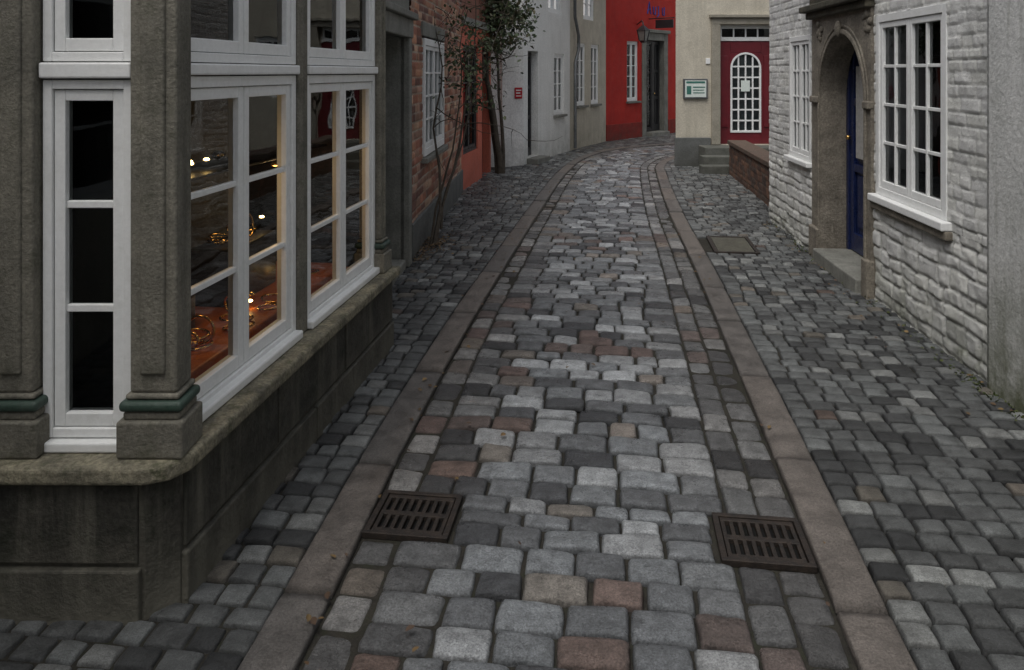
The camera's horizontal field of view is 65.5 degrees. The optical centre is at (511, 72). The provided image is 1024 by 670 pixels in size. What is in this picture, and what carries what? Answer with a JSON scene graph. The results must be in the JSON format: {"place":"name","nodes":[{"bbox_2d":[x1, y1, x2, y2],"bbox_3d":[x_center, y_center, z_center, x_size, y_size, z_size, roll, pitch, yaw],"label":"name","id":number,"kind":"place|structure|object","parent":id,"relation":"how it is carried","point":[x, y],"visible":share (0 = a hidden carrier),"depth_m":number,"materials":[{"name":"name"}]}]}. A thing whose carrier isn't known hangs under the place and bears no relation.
{"place":"outdoors","nodes":[
{"label":"outdoors","id":0,"kind":"place"},
{"bbox_2d":[392,259,405,285],"bbox_3d":[-1.155,1.673,6.347,0.420,0.095,1.160,0,0,2],"label":"door step","id":1,"kind":"object","parent":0,"point":[400,263],"depth_m":6.76,"materials":[{"name":"grey stone"}]},
{"bbox_2d":[429,51,429,138],"bbox_3d":[-0.948,0.250,8.618,0.025,1.140,1.310,0,0,3],"label":"window curtain","id":2,"kind":"object","parent":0,"point":[429,93],"depth_m":8.93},
{"bbox_2d":[0,130,1013,669],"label":"ground","id":3,"kind":"structure","parent":0,"point":[354,638],"depth_m":3.07,"materials":[{"name":"stone"}]},
{"bbox_2d":[0,0,399,625],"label":"bay window shop","id":4,"kind":"structure","parent":3,"relation":"on","point":[172,402],"depth_m":2.61,"materials":[{"name":"stone"}]},
{"bbox_2d":[43,80,130,436],"bbox_3d":[-1.370,0.603,2.605,0.290,1.155,0.070,0,0,0],"label":"front window frame","id":5,"kind":"structure","parent":4,"relation":"in","point":[59,307],"depth_m":2.58,"materials":[{"name":"white paint"}]},
{"bbox_2d":[43,0,130,61],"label":"upper front window frame","id":6,"kind":"structure","parent":4,"relation":"in","point":[58,38],"depth_m":2.58,"materials":[{"name":"white paint"}]},
{"bbox_2d":[191,75,295,404],"bbox_3d":[-1.087,0.607,3.162,0.070,1.185,0.985,0,0,8],"label":"side window frame","id":7,"kind":"structure","parent":4,"relation":"in","point":[243,352],"depth_m":3.17,"materials":[{"name":"white paint"}]},
{"bbox_2d":[191,0,295,64],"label":"upper side window frame","id":8,"kind":"structure","parent":4,"relation":"in","point":[237,45],"depth_m":3.17,"materials":[{"name":"white paint"}]},
{"bbox_2d":[307,75,374,319],"bbox_3d":[-0.936,0.607,4.305,0.070,1.185,1.082,0,0,8],"label":"side window frame","id":9,"kind":"structure","parent":4,"relation":"in","point":[343,278],"depth_m":4.27,"materials":[{"name":"white paint"}]},
{"bbox_2d":[307,0,374,65],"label":"upper side window frame","id":10,"kind":"structure","parent":4,"relation":"in","point":[341,56],"depth_m":4.31,"materials":[{"name":"white paint"}]},
{"bbox_2d":[191,0,229,248],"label":"party walls","id":11,"kind":"structure","parent":3,"relation":"on","point":[209,131],"depth_m":5.04,"materials":[{"name":"grey paint"}]},
{"bbox_2d":[385,0,408,259],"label":"front wall","id":12,"kind":"structure","parent":3,"relation":"on","point":[394,125],"depth_m":6.94,"materials":[{"name":"grey stone"}]},
{"bbox_2d":[386,0,418,266],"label":"door surround","id":13,"kind":"object","parent":12,"relation":"attached to","point":[400,20],"visible":0.44,"depth_m":6.94,"materials":[{"name":"grey stone"}]},
{"bbox_2d":[409,0,461,222],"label":"front wall","id":14,"kind":"structure","parent":3,"relation":"on","point":[425,186],"depth_m":8.49,"materials":[{"name":"brick"}]},
{"bbox_2d":[420,21,444,41],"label":"lintel","id":15,"kind":"structure","parent":14,"relation":"attached to","point":[428,30],"depth_m":8.33,"materials":[{"name":"grey stone"}]},
{"bbox_2d":[422,38,443,156],"bbox_3d":[-0.863,0.250,8.614,0.070,1.180,1.450,0,0,3],"label":"window frame","id":16,"kind":"object","parent":14,"relation":"in","point":[428,144],"visible":0.78,"depth_m":8.57,"materials":[{"name":"white wood"}]},
{"bbox_2d":[421,144,447,163],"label":"sill","id":17,"kind":"structure","parent":14,"relation":"attached to","point":[428,158],"depth_m":8.27,"materials":[{"name":"grey stone"}]},
{"bbox_2d":[461,25,490,189],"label":"front wall","id":18,"kind":"structure","parent":3,"relation":"on","point":[476,163],"depth_m":12.55,"materials":[{"name":"pink paint"}]},
{"bbox_2d":[463,51,471,146],"bbox_3d":[-0.947,0.400,12.019,0.480,1.600,1.050,0,0,9],"label":"window","id":19,"kind":"object","parent":18,"relation":"attached to","point":[463,105],"depth_m":12.52,"materials":[{"name":"black glass"}]},
{"bbox_2d":[463,45,475,154],"bbox_3d":[-0.675,0.400,11.975,0.070,1.600,1.050,0,0,9],"label":"window frame","id":20,"kind":"object","parent":18,"relation":"in","point":[467,147],"visible":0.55,"depth_m":12.19,"materials":[{"name":"brown wood"}]},
{"bbox_2d":[461,0,489,22],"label":"wall","id":21,"kind":"structure","parent":18,"relation":"on","point":[471,14],"depth_m":12.24,"materials":[{"name":"brick"}]},
{"bbox_2d":[461,16,492,31],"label":"cornice","id":22,"kind":"structure","parent":18,"relation":"attached to","point":[468,19],"depth_m":12.07,"materials":[{"name":"grey stone"}]},
{"bbox_2d":[491,0,522,166],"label":"end wall","id":23,"kind":"structure","parent":3,"relation":"on","point":[494,92],"depth_m":14.45,"materials":[{"name":"white paint"}]},
{"bbox_2d":[523,0,569,163],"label":"front wall","id":24,"kind":"structure","parent":3,"relation":"on","point":[547,45],"depth_m":15.80,"materials":[{"name":"white paint"}]},
{"bbox_2d":[501,28,523,166],"bbox_3d":[0.006,0.475,14.517,0.420,2.550,0.080,0,0,-18],"label":"pilaster","id":25,"kind":"object","parent":24,"relation":"attached to","point":[513,110],"visible":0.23,"depth_m":14.48,"materials":[{"name":"white paint"}]},
{"bbox_2d":[515,87,521,98],"bbox_3d":[0.118,0.380,14.495,0.140,0.200,0.026,0,0,-18],"label":"wall plaque","id":26,"kind":"object","parent":25,"relation":"attached to","point":[518,93],"depth_m":14.48,"materials":[{"name":"red metal"}]},
{"bbox_2d":[528,52,530,155],"bbox_3d":[0.243,0.610,15.160,0.060,1.980,0.550,0,0,22],"label":"door","id":27,"kind":"structure","parent":24,"relation":"attached to","point":[529,105],"depth_m":15.33,"materials":[{"name":"black paint"}]},
{"bbox_2d":[548,0,559,13],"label":"window frame","id":28,"kind":"object","parent":24,"relation":"in","point":[553,10],"visible":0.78,"depth_m":16.40,"materials":[{"name":"white wood"}]},
{"bbox_2d":[558,58,558,108],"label":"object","id":29,"kind":"object","parent":24,"relation":"attached to","point":[558,82],"depth_m":16.87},
{"bbox_2d":[554,54,562,114],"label":"window frame","id":30,"kind":"object","parent":24,"relation":"attached to","point":[557,111],"visible":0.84,"depth_m":16.70,"materials":[{"name":"white wood"}]},
{"bbox_2d":[553,114,567,117],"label":"sill","id":31,"kind":"structure","parent":24,"relation":"attached to","point":[559,115],"depth_m":16.39,"materials":[{"name":"grey stone"}]},
{"bbox_2d":[570,0,605,150],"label":"cream townhouse","id":32,"kind":"structure","parent":3,"relation":"on","point":[591,88],"depth_m":18.43,"materials":[{"name":"paint"}]},
{"bbox_2d":[573,0,579,147],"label":"downpipe","id":33,"kind":"object","parent":32,"relation":"attached to","point":[575,66],"visible":1,"depth_m":17.25,"materials":[{"name":"metal"}]},
{"bbox_2d":[577,43,584,105],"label":"window frame","id":34,"kind":"structure","parent":32,"relation":"in","point":[582,102],"depth_m":18.10,"materials":[{"name":"white paint"}]},
{"bbox_2d":[583,0,590,16],"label":"window glass","id":35,"kind":"structure","parent":32,"relation":"in","point":[584,1],"depth_m":18.53,"materials":[{"name":"white glass"}]},
{"bbox_2d":[583,0,592,20],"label":"window frame","id":36,"kind":"structure","parent":32,"relation":"in","point":[586,17],"depth_m":18.43,"materials":[{"name":"white paint"}]},
{"bbox_2d":[591,44,597,103],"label":"window frame","id":37,"kind":"structure","parent":32,"relation":"in","point":[593,47],"depth_m":18.84,"materials":[{"name":"white paint"}]},
{"bbox_2d":[606,0,675,124],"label":"front wall","id":38,"kind":"structure","parent":3,"relation":"on","point":[624,18],"depth_m":20.38,"materials":[{"name":"red paint"}]},
{"bbox_2d":[627,45,633,96],"bbox_3d":[2.853,-0.025,20.800,0.480,1.550,0.580,0,0,40],"label":"window pane","id":39,"kind":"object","parent":38,"relation":"attached to","point":[628,70],"depth_m":21.00,"materials":[{"name":"black glass"}]},
{"bbox_2d":[627,41,636,100],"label":"window frame","id":40,"kind":"object","parent":38,"relation":"in","point":[630,65],"visible":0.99,"depth_m":20.63,"materials":[{"name":"white wood"}]},
{"bbox_2d":[626,101,641,103],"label":"sill","id":41,"kind":"structure","parent":38,"relation":"attached to","point":[627,102],"depth_m":20.47,"materials":[{"name":"grey stone"}]},
{"bbox_2d":[606,118,675,140],"bbox_3d":[4.263,1.525,21.934,0.040,0.450,6.086,0,0,40],"label":"plinth band","id":42,"kind":"object","parent":38,"relation":"attached to","point":[622,131],"visible":0.43,"depth_m":20.30,"materials":[{"name":"red paint"}]},
{"bbox_2d":[637,20,649,42],"bbox_3d":[3.323,-1.039,20.369,0.366,0.598,0.780,0,0,0],"label":"wall lantern","id":43,"kind":"object","parent":38,"relation":"attached to","point":[643,31],"depth_m":20.12,"materials":[{"name":"black paint"}]},
{"bbox_2d":[647,1,664,16],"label":"wall graffiti","id":44,"kind":"object","parent":38,"relation":"attached to","point":[655,10],"depth_m":21.44,"materials":[{"name":"paint"}]},
{"bbox_2d":[642,29,670,136],"bbox_3d":[3.790,0.280,21.490,0.300,2.840,1.480,0,0,40],"label":"door surround","id":45,"kind":"object","parent":38,"relation":"attached to","point":[660,37],"visible":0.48,"depth_m":21.82,"materials":[{"name":"grey stone"}]},
{"bbox_2d":[647,41,652,130],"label":"glazed door frame","id":46,"kind":"object","parent":45,"relation":"in","point":[650,99],"visible":0.48,"depth_m":21.56,"materials":[{"name":"grey wood"}]},
{"bbox_2d":[653,41,658,129],"bbox_3d":[3.911,0.370,21.761,0.060,2.420,0.370,0,0,40],"label":"door","id":47,"kind":"structure","parent":45,"relation":"in","point":[656,85],"depth_m":21.76,"materials":[{"name":"grey wood"}]},
{"bbox_2d":[649,17,674,27],"bbox_3d":[3.941,-1.297,20.975,0.750,0.274,0.040,0,0,40],"label":"hanging sign","id":48,"kind":"object","parent":38,"relation":"attached to","point":[667,23],"visible":1,"depth_m":20.90,"materials":[{"name":"black metal"}]},
{"bbox_2d":[676,0,769,144],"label":"front wall","id":49,"kind":"structure","parent":3,"relation":"on","point":[693,44],"depth_m":14.40,"materials":[{"name":"beige paint"}]},
{"bbox_2d":[683,79,707,98],"bbox_3d":[3.310,0.300,14.373,0.440,0.360,0.052,0,0,0],"label":"info board","id":50,"kind":"object","parent":49,"relation":"attached to","point":[695,88],"visible":1,"depth_m":14.35,"materials":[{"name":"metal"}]},
{"bbox_2d":[709,14,769,144],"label":"door jambs","id":51,"kind":"structure","parent":49,"relation":"attached to","point":[718,21],"depth_m":14.35,"materials":[{"name":"stone"}]},
{"bbox_2d":[721,41,769,143],"bbox_3d":[4.260,0.372,14.535,1.000,1.875,0.070,0,0,0],"label":"door leaf","id":52,"kind":"object","parent":49,"relation":"attached to","point":[763,48],"visible":0.61,"depth_m":14.52,"materials":[{"name":"red wood"}]},
{"bbox_2d":[732,54,758,129],"bbox_3d":[4.260,0.370,14.650,0.560,1.460,0.001,0,0,0],"label":"arched window","id":53,"kind":"structure","parent":52,"relation":"in","point":[748,94],"depth_m":14.65,"materials":[{"name":"white wood"}]},
{"bbox_2d":[732,54,758,129],"bbox_3d":[4.260,0.364,14.531,0.500,1.392,0.018,0,0,0],"label":"door lattice","id":54,"kind":"object","parent":53,"relation":"attached to","point":[745,98],"depth_m":14.53,"materials":[{"name":"white wood"}]},
{"bbox_2d":[741,80,749,90],"bbox_3d":[4.250,0.250,14.502,0.160,0.200,0.004,0,0,0],"label":"door notice","id":55,"kind":"object","parent":53,"relation":"attached to","point":[745,85],"depth_m":14.50,"materials":[{"name":"white paper"}]},
{"bbox_2d":[730,52,760,132],"bbox_3d":[4.260,0.370,14.520,0.560,1.460,0.030,0,0,0],"label":"door arch ring","id":56,"kind":"object","parent":52,"relation":"attached to","point":[751,54],"depth_m":14.51,"materials":[{"name":"white wood"}]},
{"bbox_2d":[730,52,760,65],"bbox_3d":[4.260,-0.214,14.539,0.560,0.289,0.042,0,0,0],"label":"door arch panel","id":57,"kind":"structure","parent":52,"relation":"attached to","point":[734,54],"depth_m":14.52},
{"bbox_2d":[732,130,758,132],"bbox_3d":[4.260,1.080,14.520,0.488,0.040,0.030,0,0,0],"label":"door ring bottom","id":58,"kind":"object","parent":52,"relation":"attached to","point":[745,131],"depth_m":14.51,"materials":[{"name":"white wood"}]},
{"bbox_2d":[722,29,768,36],"bbox_3d":[4.260,-0.713,14.810,1.000,0.285,0.480,0,0,0],"label":"transom window","id":59,"kind":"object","parent":49,"relation":"attached to","point":[741,32],"visible":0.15,"depth_m":15.05,"materials":[{"name":"black glass"}]},
{"bbox_2d":[729,145,769,206],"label":"brick wall","id":60,"kind":"structure","parent":3,"relation":"on","point":[749,173],"depth_m":11.34,"materials":[{"name":"brown brick"}]},
{"bbox_2d":[727,140,769,167],"bbox_3d":[3.508,1.165,11.222,0.305,0.070,4.096,0,0,6],"label":"coping","id":61,"kind":"object","parent":60,"relation":"on","point":[756,153],"visible":0.51,"depth_m":11.63,"materials":[{"name":"stone"}]},
{"bbox_2d":[770,6,776,219],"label":"end wall","id":62,"kind":"structure","parent":3,"relation":"on","point":[773,156],"depth_m":9.10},
{"bbox_2d":[769,155,986,381],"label":"stone wall","id":63,"kind":"structure","parent":3,"relation":"on","point":[933,288],"depth_m":5.14,"materials":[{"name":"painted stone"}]},
{"bbox_2d":[769,0,986,245],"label":"front wall","id":64,"kind":"structure","parent":63,"relation":"on","point":[966,22],"depth_m":4.69,"materials":[{"name":"paint"}]},
{"bbox_2d":[784,154,811,167],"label":"sill","id":65,"kind":"structure","parent":64,"relation":"attached to","point":[798,161],"depth_m":7.86,"materials":[{"name":"white paint"}]},
{"bbox_2d":[789,34,810,161],"bbox_3d":[2.909,0.250,7.941,0.090,1.220,0.740,0,0,4],"label":"window frame","id":66,"kind":"object","parent":64,"relation":"attached to","point":[799,101],"visible":0.82,"depth_m":7.93,"materials":[{"name":"white paint"}]},
{"bbox_2d":[811,14,948,209],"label":"reveals","id":67,"kind":"object","parent":64,"relation":"attached to","point":[892,111],"visible":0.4,"depth_m":5.92,"materials":[{"name":"white paint"}]},
{"bbox_2d":[876,3,948,220],"bbox_3d":[2.711,0.240,5.369,0.090,1.320,1.120,0,0,4],"label":"window frame","id":68,"kind":"object","parent":64,"relation":"attached to","point":[910,194],"visible":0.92,"depth_m":5.36,"materials":[{"name":"white paint"}]},
{"bbox_2d":[891,21,940,198],"bbox_3d":[2.985,0.240,5.348,0.460,1.320,1.120,0,0,4],"label":"window pane","id":69,"kind":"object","parent":68,"relation":"attached to","point":[936,103],"depth_m":5.90,"materials":[{"name":"glass"}]},
{"bbox_2d":[870,201,952,240],"bbox_3d":[2.675,0.984,5.356,0.085,0.053,1.210,0,0,4],"label":"sill stone","id":70,"kind":"object","parent":63,"relation":"on","point":[945,235],"visible":0.6,"depth_m":5.17,"materials":[{"name":"grey stone"}]},
{"bbox_2d":[867,193,951,231],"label":"sill","id":71,"kind":"structure","parent":70,"relation":"on","point":[937,223],"depth_m":5.20,"materials":[{"name":"white paint"}]},
{"bbox_2d":[987,0,1023,413],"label":"front wall","id":72,"kind":"structure","parent":3,"relation":"on","point":[1006,201],"depth_m":4.09,"materials":[{"name":"white paint"}]},
{"bbox_2d":[987,0,988,387],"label":"edge band","id":73,"kind":"object","parent":72,"relation":"attached to","point":[987,193],"depth_m":4.27,"materials":[{"name":"white paint"}]},
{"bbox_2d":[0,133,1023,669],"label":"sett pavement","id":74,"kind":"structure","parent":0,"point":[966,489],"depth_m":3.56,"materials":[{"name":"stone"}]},
{"bbox_2d":[412,170,462,259],"bbox_3d":[-0.820,1.565,9.255,0.055,0.370,4.095,0,0,3],"label":"base course","id":75,"kind":"object","parent":74,"relation":"on","point":[422,223],"visible":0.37,"depth_m":8.23,"materials":[{"name":"grey stone"}]},
{"bbox_2d":[429,0,554,246],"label":"climbing rose","id":76,"kind":"object","parent":74,"relation":"on","point":[438,225],"visible":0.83,"depth_m":8.60,"materials":[{"name":"green plant"}]},
{"bbox_2d":[478,0,541,173],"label":"tree","id":77,"kind":"object","parent":74,"relation":"on","point":[499,156],"visible":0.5,"depth_m":13.30,"materials":[{"name":"green plant"}]},
{"bbox_2d":[527,155,549,163],"bbox_3d":[0.439,1.663,15.086,0.360,0.115,0.680,0,0,22],"label":"door step","id":78,"kind":"object","parent":74,"relation":"on","point":[539,159],"depth_m":14.83,"materials":[{"name":"grey stone"}]},
{"bbox_2d":[647,130,669,136],"bbox_3d":[3.844,1.660,21.446,0.400,0.120,0.940,0,0,40],"label":"door step","id":79,"kind":"object","parent":74,"relation":"on","point":[655,133],"depth_m":21.28,"materials":[{"name":"grey stone"}]},
{"bbox_2d":[304,169,1013,664],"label":"fallen leaves","id":80,"kind":"object","parent":74,"relation":"on","point":[326,595],"visible":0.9,"depth_m":4.89,"materials":[{"name":"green plant"}]},
{"bbox_2d":[675,137,710,166],"bbox_3d":[3.265,1.465,14.393,0.650,0.570,0.055,0,0,0],"label":"grey base","id":81,"kind":"object","parent":74,"relation":"on","point":[686,151],"visible":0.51,"depth_m":14.37,"materials":[{"name":"grey concrete"}]},
{"bbox_2d":[706,236,759,255],"bbox_3d":[2.165,1.704,7.841,0.420,0.028,0.740,0,0,8],"label":"access cover","id":82,"kind":"object","parent":74,"relation":"on","point":[732,244],"visible":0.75,"depth_m":7.78,"materials":[{"name":"metal"}]},
{"bbox_2d":[699,145,769,174],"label":"entrance steps","id":83,"kind":"structure","parent":74,"relation":"on","point":[713,159],"depth_m":13.55,"materials":[{"name":"stone"}]},
{"bbox_2d":[813,248,862,293],"bbox_3d":[2.856,1.660,6.646,0.360,0.140,1.100,0,0,4],"label":"threshold","id":84,"kind":"object","parent":74,"relation":"on","point":[842,265],"visible":0.46,"depth_m":6.68,"materials":[{"name":"grey stone"}]},
{"bbox_2d":[812,7,877,287],"bbox_3d":[2.866,0.630,6.711,0.230,2.240,1.480,0,0,4],"label":"portal face","id":85,"kind":"object","parent":74,"relation":"on","point":[836,66],"visible":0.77,"depth_m":7.19},
{"bbox_2d":[799,0,875,19],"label":"portal cornice","id":86,"kind":"structure","parent":85,"relation":"attached to","point":[814,9],"depth_m":6.69,"materials":[{"name":"stone"}]},
{"bbox_2d":[834,21,841,37],"bbox_3d":[2.727,-0.360,6.656,0.060,0.144,0.084,0,0,4],"label":"portal keystone","id":87,"kind":"object","parent":85,"relation":"attached to","point":[837,27],"visible":0.98,"depth_m":6.63,"materials":[{"name":"beige stone"}]},
{"bbox_2d":[817,29,866,258],"bbox_3d":[2.740,0.670,6.655,0.022,2.060,1.200,0,0,4],"label":"portal moulding","id":88,"kind":"object","parent":85,"relation":"attached to","point":[850,38],"visible":0.83,"depth_m":6.19,"materials":[{"name":"grey stone"}]},
{"bbox_2d":[809,96,874,299],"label":"portal imposts","id":89,"kind":"object","parent":85,"relation":"attached to","point":[867,278],"visible":0.74,"depth_m":6.02,"materials":[{"name":"grey stone"}]},
{"bbox_2d":[816,24,868,100],"bbox_3d":[2.743,-0.080,6.655,0.019,0.640,1.279,0,0,5],"label":"portal moulding","id":90,"kind":"object","parent":85,"relation":"attached to","point":[858,44],"visible":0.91,"depth_m":6.27,"materials":[{"name":"stone"}]},
{"bbox_2d":[846,67,851,249],"bbox_3d":[3.027,0.575,6.633,0.098,2.050,1.310,0,0,4],"label":"door frame","id":91,"kind":"object","parent":85,"relation":"attached to","point":[848,168],"visible":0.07,"depth_m":7.14,"materials":[{"name":"wood"}]},
{"bbox_2d":[850,50,862,255],"bbox_3d":[3.021,0.590,6.634,0.060,1.980,1.010,0,0,4],"label":"blue door","id":92,"kind":"structure","parent":91,"relation":"attached to","point":[856,204],"depth_m":7.05,"materials":[{"name":"paint"}]},
{"bbox_2d":[856,66,862,159],"bbox_3d":[2.986,0.350,6.636,0.010,0.800,0.660,0,0,5],"label":"door glazing","id":93,"kind":"structure","parent":92,"relation":"attached to","point":[859,123],"depth_m":6.88,"materials":[{"name":"glass"}]},
{"bbox_2d":[867,17,872,24],"bbox_3d":[2.691,-0.386,5.990,0.035,0.058,0.070,0,0,4],"label":"portal carving","id":94,"kind":"object","parent":85,"relation":"attached to","point":[869,20],"visible":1,"depth_m":5.97},
{"bbox_2d":[769,222,1023,420],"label":"wall foot moss","id":95,"kind":"object","parent":74,"relation":"on","point":[984,393],"depth_m":4.41,"materials":[{"name":"green plant"}]},
{"bbox_2d":[548,0,556,8],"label":"window glass","id":96,"kind":"object","parent":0,"point":[550,4],"visible":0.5,"depth_m":16.24,"materials":[{"name":"white glass"}]},
{"bbox_2d":[554,58,554,109],"bbox_3d":[0.847,0.250,16.576,0.024,1.220,0.560,0,0,22],"label":"window curtain","id":97,"kind":"object","parent":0,"point":[554,83],"depth_m":16.70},
{"bbox_2d":[303,145,848,669],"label":"cobbled road","id":98,"kind":"structure","parent":0,"point":[529,627],"depth_m":3.29,"materials":[{"name":"stone"}]},
{"bbox_2d":[362,489,462,543],"bbox_3d":[-0.375,1.712,3.065,0.320,0.036,0.304,0,0,7],"label":"drain grate","id":99,"kind":"object","parent":98,"relation":"on","point":[398,515],"visible":1,"depth_m":3.05,"materials":[{"name":"metal"}]},
{"bbox_2d":[237,143,917,669],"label":"kerb stones","id":100,"kind":"object","parent":98,"relation":"on","point":[285,635],"visible":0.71,"depth_m":3.17,"materials":[{"name":"grey stone"}]},
{"bbox_2d":[712,512,817,573],"bbox_3d":[0.908,1.712,2.898,0.320,0.036,0.304,0,0,7],"label":"drain grate","id":101,"kind":"object","parent":98,"relation":"on","point":[763,542],"visible":1,"depth_m":2.88,"materials":[{"name":"metal"}]},
{"bbox_2d":[721,25,769,40],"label":"fanlight frame","id":102,"kind":"object","parent":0,"point":[745,27],"visible":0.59,"depth_m":14.51,"materials":[{"name":"white wood"}]}
]}

